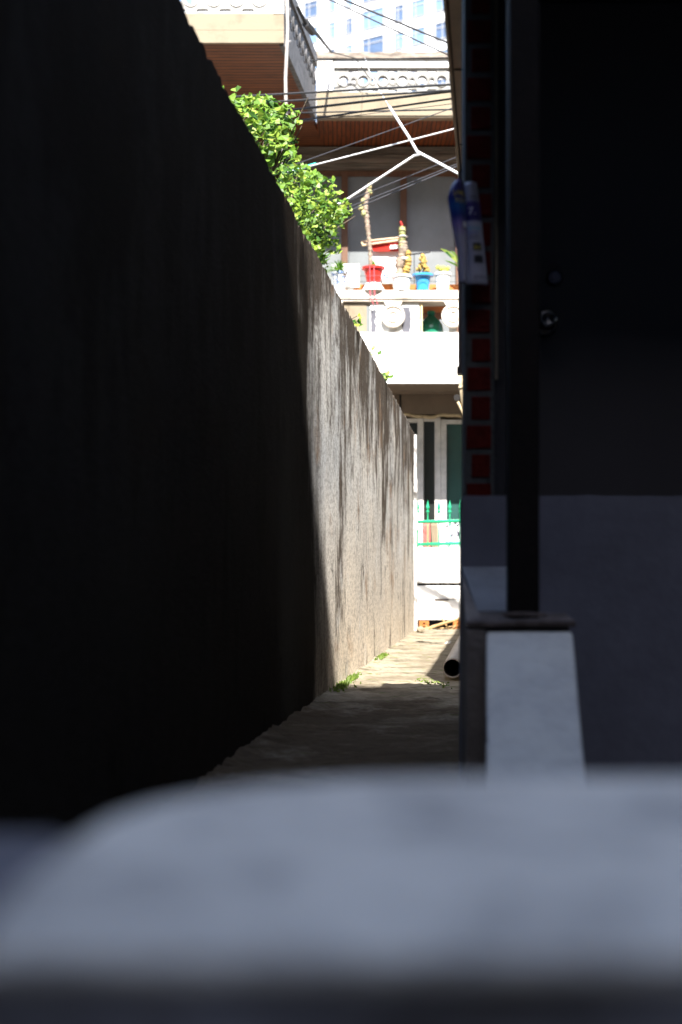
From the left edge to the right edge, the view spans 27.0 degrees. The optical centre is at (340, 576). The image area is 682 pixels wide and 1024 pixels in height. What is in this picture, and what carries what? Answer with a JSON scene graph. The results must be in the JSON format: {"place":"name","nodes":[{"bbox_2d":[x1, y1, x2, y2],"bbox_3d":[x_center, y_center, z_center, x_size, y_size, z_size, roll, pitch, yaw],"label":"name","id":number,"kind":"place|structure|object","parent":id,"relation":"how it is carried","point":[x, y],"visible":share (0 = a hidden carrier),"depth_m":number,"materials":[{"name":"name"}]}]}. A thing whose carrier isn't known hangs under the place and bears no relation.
{"place":"outdoors","nodes":[
{"label":"outdoors","id":0,"kind":"place"},
{"bbox_2d":[170,628,458,799],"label":"lane","id":1,"kind":"structure","parent":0,"point":[389,717],"depth_m":5.91,"materials":[{"name":"concrete"}]},
{"bbox_2d":[329,652,451,691],"bbox_3d":[0.292,0.624,9.758,0.717,0.028,3.940,0,0,0],"label":"grass tuft","id":2,"kind":"object","parent":1,"relation":"on","point":[341,684],"visible":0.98,"depth_m":8.51,"materials":[{"name":"grass"}]},
{"bbox_2d":[416,626,424,632],"bbox_3d":[0.912,0.615,16.447,0.119,0.092,0.087,0,0,-34],"label":"rubble stone","id":3,"kind":"object","parent":1,"relation":"on","point":[420,629],"visible":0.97,"depth_m":16.43,"materials":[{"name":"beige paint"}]},
{"bbox_2d":[417,548,458,628],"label":"front garden wall","id":4,"kind":"structure","parent":1,"relation":"on","point":[438,584],"depth_m":17.61,"materials":[{"name":"white paint"}]},
{"bbox_2d":[417,500,460,547],"bbox_3d":[1.790,-0.656,17.660,1.717,0.588,0.044,0,0,0],"label":"spiked railing","id":5,"kind":"object","parent":4,"relation":"on","point":[438,543],"visible":0.45,"depth_m":17.65,"materials":[{"name":"green metal"}]},
{"bbox_2d":[425,618,458,629],"bbox_3d":[1.215,0.584,17.398,0.639,0.228,0.039,0,0,10],"label":"stick","id":6,"kind":"object","parent":1,"relation":"on","point":[440,624],"visible":0.58,"depth_m":17.39,"materials":[{"name":"beige wood"}]},
{"bbox_2d":[443,637,458,677],"bbox_3d":[0.946,0.576,11.250,0.123,0.124,4.639,0,0,6],"label":"drain pipe","id":7,"kind":"object","parent":1,"relation":"on","point":[451,666],"visible":0.42,"depth_m":9.49,"materials":[{"name":"grey plastic"}]},
{"bbox_2d":[419,311,442,331],"bbox_3d":[1.203,-3.370,19.000,0.330,0.357,0.330,0,0,0],"label":"water jug","id":8,"kind":"object","parent":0,"point":[431,322],"visible":0.77,"depth_m":18.88,"materials":[{"name":"green glass"}]},
{"label":"ground","id":9,"kind":"structure","parent":0,"visible":0},
{"bbox_2d":[0,0,417,842],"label":"boundary wall","id":10,"kind":"structure","parent":9,"relation":"on","point":[208,498],"depth_m":3.93,"materials":[{"name":"concrete"}]},
{"bbox_2d":[352,313,362,326],"bbox_3d":[0.078,-1.730,9.635,0.149,0.114,0.158,0,0,18],"label":"creeper sprig","id":11,"kind":"object","parent":10,"relation":"on","point":[359,323],"visible":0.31,"depth_m":9.62,"materials":[{"name":"green plant"}]},
{"bbox_2d":[368,346,381,355],"bbox_3d":[0.205,-1.724,10.812,0.202,0.107,0.151,0,0,-35],"label":"creeper sprig","id":12,"kind":"object","parent":10,"relation":"on","point":[378,352],"visible":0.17,"depth_m":10.82,"materials":[{"name":"green plant"}]},
{"bbox_2d":[381,371,393,380],"bbox_3d":[0.342,-1.720,12.235,0.171,0.098,0.274,0,0,-38],"label":"creeper sprig","id":13,"kind":"object","parent":10,"relation":"on","point":[386,375],"visible":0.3,"depth_m":12.15,"materials":[{"name":"green plant"}]},
{"bbox_2d":[222,85,354,272],"bbox_3d":[-0.890,-1.276,10.434,1.663,3.959,4.060,0,0,8],"label":"creeper","id":14,"kind":"object","parent":9,"relation":"on","point":[271,134],"visible":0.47,"depth_m":10.15,"materials":[{"name":"green plant"}]},
{"bbox_2d":[193,0,448,122],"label":"apartment tower","id":15,"kind":"structure","parent":9,"relation":"on","point":[338,28],"depth_m":150.53,"materials":[{"name":"white paint"}]},
{"bbox_2d":[304,0,317,18],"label":"window","id":16,"kind":"structure","parent":15,"relation":"in","point":[311,7],"depth_m":155.07,"materials":[{"name":"blue glass"}]},
{"bbox_2d":[310,26,317,43],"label":"window","id":17,"kind":"structure","parent":15,"relation":"in","point":[314,38],"depth_m":154.77,"materials":[{"name":"glass"}]},
{"bbox_2d":[328,21,335,39],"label":"window","id":18,"kind":"structure","parent":15,"relation":"in","point":[331,26],"depth_m":153.57,"materials":[{"name":"glass"}]},
{"bbox_2d":[328,0,335,12],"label":"window","id":19,"kind":"structure","parent":15,"relation":"in","point":[331,5],"depth_m":153.60,"materials":[{"name":"glass"}]},
{"bbox_2d":[345,44,352,51],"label":"window","id":20,"kind":"structure","parent":15,"relation":"in","point":[348,48],"depth_m":152.34,"materials":[{"name":"white glass"}]},
{"bbox_2d":[345,17,352,34],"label":"window","id":21,"kind":"structure","parent":15,"relation":"in","point":[348,21],"depth_m":152.34,"materials":[{"name":"blue glass"}]},
{"bbox_2d":[345,0,352,7],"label":"window","id":22,"kind":"structure","parent":15,"relation":"in","point":[347,4],"depth_m":152.34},
{"bbox_2d":[362,0,374,3],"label":"window","id":23,"kind":"structure","parent":15,"relation":"in","point":[363,1],"depth_m":151.08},
{"bbox_2d":[362,72,383,84],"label":"window","id":24,"kind":"structure","parent":15,"relation":"in","point":[364,81],"depth_m":151.11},
{"bbox_2d":[362,34,383,52],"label":"window","id":25,"kind":"structure","parent":15,"relation":"in","point":[373,44],"depth_m":150.56,"materials":[{"name":"blue glass"}]},
{"bbox_2d":[362,6,383,30],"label":"window","id":26,"kind":"structure","parent":15,"relation":"in","point":[367,24],"depth_m":150.71,"materials":[{"name":"glass"}]},
{"bbox_2d":[394,31,403,49],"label":"window","id":27,"kind":"structure","parent":15,"relation":"in","point":[398,38],"depth_m":148.88,"materials":[{"name":"white glass"}]},
{"bbox_2d":[394,3,403,22],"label":"window","id":28,"kind":"structure","parent":15,"relation":"in","point":[398,9],"depth_m":148.84,"materials":[{"name":"glass"}]},
{"bbox_2d":[411,26,425,45],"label":"window","id":29,"kind":"structure","parent":15,"relation":"in","point":[417,35],"depth_m":147.56,"materials":[{"name":"white glass"}]},
{"bbox_2d":[411,0,425,18],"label":"window","id":30,"kind":"structure","parent":15,"relation":"in","point":[418,7],"depth_m":147.58,"materials":[{"name":"glass"}]},
{"bbox_2d":[435,0,443,12],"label":"window","id":31,"kind":"structure","parent":15,"relation":"in","point":[438,3],"depth_m":146.18,"materials":[{"name":"glass"}]},
{"bbox_2d":[435,21,445,40],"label":"window","id":32,"kind":"structure","parent":15,"relation":"in","point":[440,33],"depth_m":146.14,"materials":[{"name":"blue glass"}]},
{"bbox_2d":[437,78,445,83],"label":"window","id":33,"kind":"structure","parent":15,"relation":"in","point":[440,81],"depth_m":146.03,"materials":[{"name":"glass"}]},
{"bbox_2d":[181,0,461,547],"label":"two storey house","id":34,"kind":"structure","parent":9,"relation":"on","point":[245,51],"depth_m":18.65,"materials":[{"name":"beige paint"}]},
{"bbox_2d":[282,0,290,149],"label":"downpipe","id":35,"kind":"object","parent":34,"relation":"attached to","point":[287,41],"visible":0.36,"depth_m":15.88,"materials":[{"name":"grey plastic"}]},
{"bbox_2d":[277,171,340,283],"bbox_3d":[-0.443,-4.435,19.950,0.896,2.490,0.100,0,0,0],"label":"window","id":36,"kind":"structure","parent":34,"relation":"in","point":[334,257],"depth_m":19.95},
{"bbox_2d":[295,4,369,77],"bbox_3d":[-0.239,-6.439,17.073,0.460,0.657,2.989,0,0,15],"label":"drop cable","id":37,"kind":"object","parent":34,"relation":"attached to","point":[307,25],"visible":1,"depth_m":16.05,"materials":[{"name":"black rubber"}]},
{"bbox_2d":[327,260,358,289],"bbox_3d":[-0.015,-3.936,18.582,0.539,0.406,0.480,0,0,40],"label":"fern pot","id":38,"kind":"object","parent":34,"relation":"on","point":[339,269],"visible":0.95,"depth_m":18.53,"materials":[{"name":"white ceramic"}]},
{"bbox_2d":[332,264,358,288],"bbox_3d":[0.066,-3.985,18.870,0.358,0.310,0.100,0,0,0],"label":"white board","id":39,"kind":"object","parent":34,"relation":"on","point":[353,276],"visible":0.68,"depth_m":18.82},
{"bbox_2d":[341,171,399,331],"bbox_3d":[0.418,-4.435,19.950,0.826,2.490,0.100,0,0,0],"label":"window","id":40,"kind":"structure","parent":34,"relation":"in","point":[384,213],"depth_m":19.95,"materials":[{"name":"grey glass"}]},
{"bbox_2d":[362,282,383,289],"bbox_3d":[0.423,-3.783,18.600,0.300,0.100,0.300,0,0,0],"label":"saucer","id":41,"kind":"object","parent":34,"relation":"on","point":[378,286],"visible":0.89,"depth_m":18.49,"materials":[{"name":"white ceramic"}]},
{"bbox_2d":[358,185,384,303],"bbox_3d":[0.422,-4.342,18.599,0.300,1.604,0.302,0,0,40],"label":"cactus pot","id":42,"kind":"object","parent":41,"relation":"on","point":[371,269],"visible":0.94,"depth_m":18.56,"materials":[{"name":"red plastic"}]},
{"bbox_2d":[334,275,433,275],"bbox_3d":[0.758,-3.802,18.470,1.710,0.225,0.067,0,0,0],"label":"wire","id":43,"kind":"object","parent":34,"relation":"attached to","point":[389,275],"visible":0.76,"depth_m":18.44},
{"bbox_2d":[372,251,398,283],"bbox_3d":[0.596,-4.089,18.848,0.422,0.422,0.145,0,0,0],"label":"white carton","id":44,"kind":"object","parent":34,"relation":"on","point":[386,260],"visible":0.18,"depth_m":18.78,"materials":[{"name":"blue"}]},
{"bbox_2d":[361,237,398,250],"bbox_3d":[0.539,-4.404,18.833,0.557,0.235,0.334,0,0,0],"label":"red tray","id":45,"kind":"object","parent":44,"relation":"on","point":[385,246],"visible":0.87,"depth_m":18.71,"materials":[{"name":"plastic"}]},
{"bbox_2d":[334,280,457,281],"bbox_3d":[0.758,-3.765,18.470,1.710,0.152,0.067,0,0,0],"label":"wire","id":46,"kind":"object","parent":34,"relation":"attached to","point":[397,280],"visible":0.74,"depth_m":18.44,"materials":[{"name":"metal"}]},
{"bbox_2d":[337,58,457,205],"bbox_3d":[0.148,-5.113,15.598,1.494,3.266,5.624,0,0,-12],"label":"white rope","id":47,"kind":"object","parent":34,"relation":"attached to","point":[406,160],"visible":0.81,"depth_m":13.49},
{"bbox_2d":[390,221,412,289],"bbox_3d":[0.790,-4.192,18.600,0.290,0.919,0.290,0,0,0],"label":"cactus pot","id":48,"kind":"object","parent":34,"relation":"on","point":[401,260],"visible":1,"depth_m":18.55,"materials":[{"name":"white ceramic"}]},
{"bbox_2d":[354,284,457,289],"bbox_3d":[0.877,-3.843,18.885,1.414,0.066,0.050,0,0,0],"label":"wooden plank","id":49,"kind":"object","parent":34,"relation":"on","point":[414,287],"visible":0.29,"depth_m":18.86,"materials":[{"name":"orange wood"}]},
{"bbox_2d":[406,418,422,547],"bbox_3d":[0.927,-0.934,19.950,0.454,2.569,0.100,0,0,0],"label":"window","id":50,"kind":"structure","parent":34,"relation":"in","point":[416,424],"depth_m":19.90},
{"bbox_2d":[411,250,430,283],"bbox_3d":[1.064,-4.077,18.912,0.260,0.525,0.048,0,0,0],"label":"handle rod","id":51,"kind":"object","parent":34,"relation":"attached to","point":[414,254],"visible":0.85,"depth_m":18.89,"materials":[{"name":"grey metal"}]},
{"bbox_2d":[412,254,432,289],"bbox_3d":[1.069,-3.983,18.600,0.280,0.500,0.280,0,0,0],"label":"cactus pot","id":52,"kind":"object","parent":34,"relation":"on","point":[422,283],"visible":0.99,"depth_m":18.53,"materials":[{"name":"blue ceramic"}]},
{"bbox_2d":[400,171,455,331],"bbox_3d":[1.219,-4.435,19.950,0.776,2.490,0.100,0,0,0],"label":"window","id":53,"kind":"structure","parent":34,"relation":"in","point":[424,206],"depth_m":19.95,"materials":[{"name":"grey glass"}]},
{"bbox_2d":[423,417,440,547],"bbox_3d":[1.276,-0.942,19.950,0.235,2.584,0.100,0,0,0],"label":"window","id":54,"kind":"structure","parent":34,"relation":"in","point":[431,427],"depth_m":19.95,"materials":[{"name":"grey glass"}]},
{"bbox_2d":[434,265,450,289],"bbox_3d":[1.330,-3.907,18.600,0.220,0.348,0.220,0,0,0],"label":"cactus pot","id":55,"kind":"object","parent":34,"relation":"on","point":[443,273],"visible":1,"depth_m":18.53,"materials":[{"name":"white ceramic"}]},
{"bbox_2d":[441,249,457,270],"bbox_3d":[1.493,-4.160,18.660,0.384,0.853,0.160,0,0,0],"label":"leafy plant","id":56,"kind":"object","parent":34,"relation":"on","point":[451,255],"visible":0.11,"depth_m":18.59,"materials":[{"name":"green plant"}]},
{"bbox_2d":[441,420,461,525],"bbox_3d":[1.744,-0.924,19.950,0.692,2.549,0.100,0,0,0],"label":"window","id":57,"kind":"structure","parent":34,"relation":"in","point":[451,430],"depth_m":19.95,"materials":[{"name":"green glass"}]},
{"bbox_2d":[456,174,457,331],"bbox_3d":[2.094,-4.435,19.950,0.976,2.490,0.100,0,0,0],"label":"window","id":58,"kind":"structure","parent":34,"relation":"in","point":[456,174],"depth_m":19.90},
{"bbox_2d":[317,246,329,264],"bbox_3d":[-0.253,-1.247,13.645,0.392,3.896,0.442,0,0,14],"label":"leafy shrub","id":59,"kind":"object","parent":9,"relation":"on","point":[324,254],"visible":0.1,"depth_m":13.51,"materials":[{"name":"green plant"}]},
{"bbox_2d":[0,777,681,1023],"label":"foreground ledge","id":60,"kind":"object","parent":9,"relation":"on","point":[481,900],"visible":1,"depth_m":0.46,"materials":[{"name":"white paint"}]},
{"bbox_2d":[462,567,584,776],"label":"stair side wall","id":61,"kind":"structure","parent":9,"relation":"on","point":[520,711],"depth_m":3.15,"materials":[{"name":"paint"}]},
{"bbox_2d":[466,0,575,626],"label":"steel post","id":62,"kind":"object","parent":61,"relation":"on","point":[522,313],"visible":0.9,"depth_m":3.35,"materials":[{"name":"black metal"}]},
{"bbox_2d":[443,0,681,497],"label":"brick house","id":63,"kind":"structure","parent":9,"relation":"on","point":[610,247],"depth_m":4.26,"materials":[{"name":"brown brick"}]},
{"bbox_2d":[448,179,487,284],"bbox_3d":[0.354,-0.953,3.942,0.113,0.288,0.040,0,0,-25],"label":"rolled leaflet","id":64,"kind":"object","parent":63,"relation":"attached to","point":[464,209],"visible":1,"depth_m":3.94,"materials":[{"name":"blue paper"}]},
{"bbox_2d":[540,3,681,495],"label":"door","id":65,"kind":"structure","parent":63,"relation":"in","point":[611,73],"depth_m":4.26,"materials":[{"name":"grey paint"}]},
{"bbox_2d":[459,495,681,776],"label":"porch parapet","id":66,"kind":"structure","parent":9,"relation":"on","point":[611,576],"depth_m":3.90,"materials":[{"name":"paint"}]},
{"bbox_3d":[3.552,-2.550,11.850,5.381,6.600,10.900,0,0,0],"label":"plastered house","id":67,"kind":"object","parent":9,"relation":"on","visible":0},
{"bbox_2d":[234,89,450,104],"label":"overhead cable","id":68,"kind":"object","parent":67,"relation":"attached to","point":[373,95],"visible":0.29,"depth_m":13.68,"materials":[{"name":"black rubber"}]},
{"bbox_2d":[236,83,449,97],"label":"overhead cable","id":69,"kind":"object","parent":67,"relation":"attached to","point":[361,89],"visible":0.35,"depth_m":13.72,"materials":[{"name":"black rubber"}]},
{"bbox_2d":[245,91,450,116],"bbox_3d":[0.395,-4.597,13.700,4.737,0.102,0.025,0,0,22],"label":"overhead cable","id":70,"kind":"object","parent":67,"relation":"attached to","point":[364,101],"visible":0.32,"depth_m":13.75,"materials":[{"name":"black rubber"}]},
{"bbox_2d":[252,98,450,126],"bbox_3d":[0.523,-4.527,13.700,4.502,0.026,0.019,0,0,24],"label":"overhead cable","id":71,"kind":"object","parent":67,"relation":"attached to","point":[397,106],"visible":0.34,"depth_m":13.79,"materials":[{"name":"black rubber"}]},
{"bbox_2d":[265,104,448,126],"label":"overhead cable","id":72,"kind":"object","parent":67,"relation":"attached to","point":[373,113],"visible":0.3,"depth_m":13.79,"materials":[{"name":"black rubber"}]},
{"bbox_2d":[286,109,451,113],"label":"overhead cable","id":73,"kind":"object","parent":67,"relation":"attached to","point":[373,111],"visible":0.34,"depth_m":14.03,"materials":[{"name":"black rubber"}]},
{"bbox_2d":[287,108,451,167],"bbox_3d":[0.454,-4.293,13.700,4.232,0.839,0.009,0,0,25],"label":"overhead cable","id":74,"kind":"object","parent":67,"relation":"attached to","point":[373,136],"visible":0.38,"depth_m":13.76,"materials":[{"name":"black rubber"}]},
{"bbox_2d":[298,128,453,168],"bbox_3d":[0.460,-4.151,13.700,4.642,0.587,0.013,0,0,23],"label":"overhead cable","id":75,"kind":"object","parent":67,"relation":"attached to","point":[380,147],"visible":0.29,"depth_m":13.73,"materials":[{"name":"white rubber"}]},
{"bbox_2d":[309,57,447,60],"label":"overhead cable","id":76,"kind":"object","parent":67,"relation":"attached to","point":[378,59],"visible":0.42,"depth_m":14.15,"materials":[{"name":"black rubber"}]},
{"bbox_2d":[310,164,456,222],"bbox_3d":[0.673,-3.797,13.700,4.299,1.106,0.011,0,0,25],"label":"overhead cable","id":77,"kind":"object","parent":67,"relation":"attached to","point":[400,186],"visible":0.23,"depth_m":13.74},
{"bbox_2d":[330,0,446,54],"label":"overhead cable","id":78,"kind":"object","parent":67,"relation":"attached to","point":[389,27],"visible":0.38,"depth_m":13.80,"materials":[{"name":"black rubber"}]},
{"bbox_2d":[343,0,445,42],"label":"overhead cable","id":79,"kind":"object","parent":67,"relation":"attached to","point":[396,21],"visible":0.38,"depth_m":13.80,"materials":[{"name":"black rubber"}]},
{"bbox_2d":[348,157,455,200],"bbox_3d":[0.728,-3.887,13.700,4.199,1.052,0.009,0,0,25],"label":"overhead cable","id":80,"kind":"object","parent":67,"relation":"attached to","point":[400,179],"visible":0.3,"depth_m":13.77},
{"bbox_2d":[348,166,456,211],"bbox_3d":[0.606,-3.741,13.700,4.376,1.199,0.013,0,0,24],"label":"overhead cable","id":81,"kind":"object","parent":67,"relation":"attached to","point":[402,189],"visible":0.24,"depth_m":13.71,"materials":[{"name":"grey rubber"}]},
{"bbox_2d":[454,375,461,412],"bbox_3d":[1.052,-1.488,12.130,0.204,0.492,0.347,0,0,0],"label":"bent pipe","id":82,"kind":"object","parent":67,"relation":"attached to","point":[457,398],"visible":0.3,"depth_m":11.99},
{"bbox_3d":[1.353,-0.038,18.350,0.780,1.416,0.024,0,0,0],"label":"drying rack","id":83,"kind":"object","parent":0,"visible":0},
{"bbox_2d":[422,523,429,547],"bbox_3d":[1.098,-0.467,18.303,0.103,0.458,0.056,0,0,0],"label":"hanging cloth","id":84,"kind":"object","parent":83,"relation":"hanging from","point":[424,528],"visible":0.52,"depth_m":18.30,"materials":[{"name":"fabric"}]},
{"bbox_2d":[431,523,437,547],"bbox_3d":[1.205,-0.472,18.323,0.094,0.467,0.056,0,0,0],"label":"hanging cloth","id":85,"kind":"object","parent":83,"relation":"hanging from","point":[434,532],"visible":0.45,"depth_m":18.33,"materials":[{"name":"beige fabric"}]},
{"bbox_2d":[439,524,445,547],"bbox_3d":[1.308,-0.459,18.363,0.094,0.441,0.056,0,0,0],"label":"hanging cloth","id":86,"kind":"object","parent":83,"relation":"hanging from","point":[442,532],"visible":0.66,"depth_m":18.36,"materials":[{"name":"white fabric"}]},
{"bbox_2d":[446,523,458,547],"bbox_3d":[1.472,-0.488,18.403,0.231,0.497,0.056,0,0,0],"label":"hanging cloth","id":87,"kind":"object","parent":83,"relation":"hanging from","point":[454,532],"visible":0.37,"depth_m":18.41,"materials":[{"name":"white fabric"}]}
]}

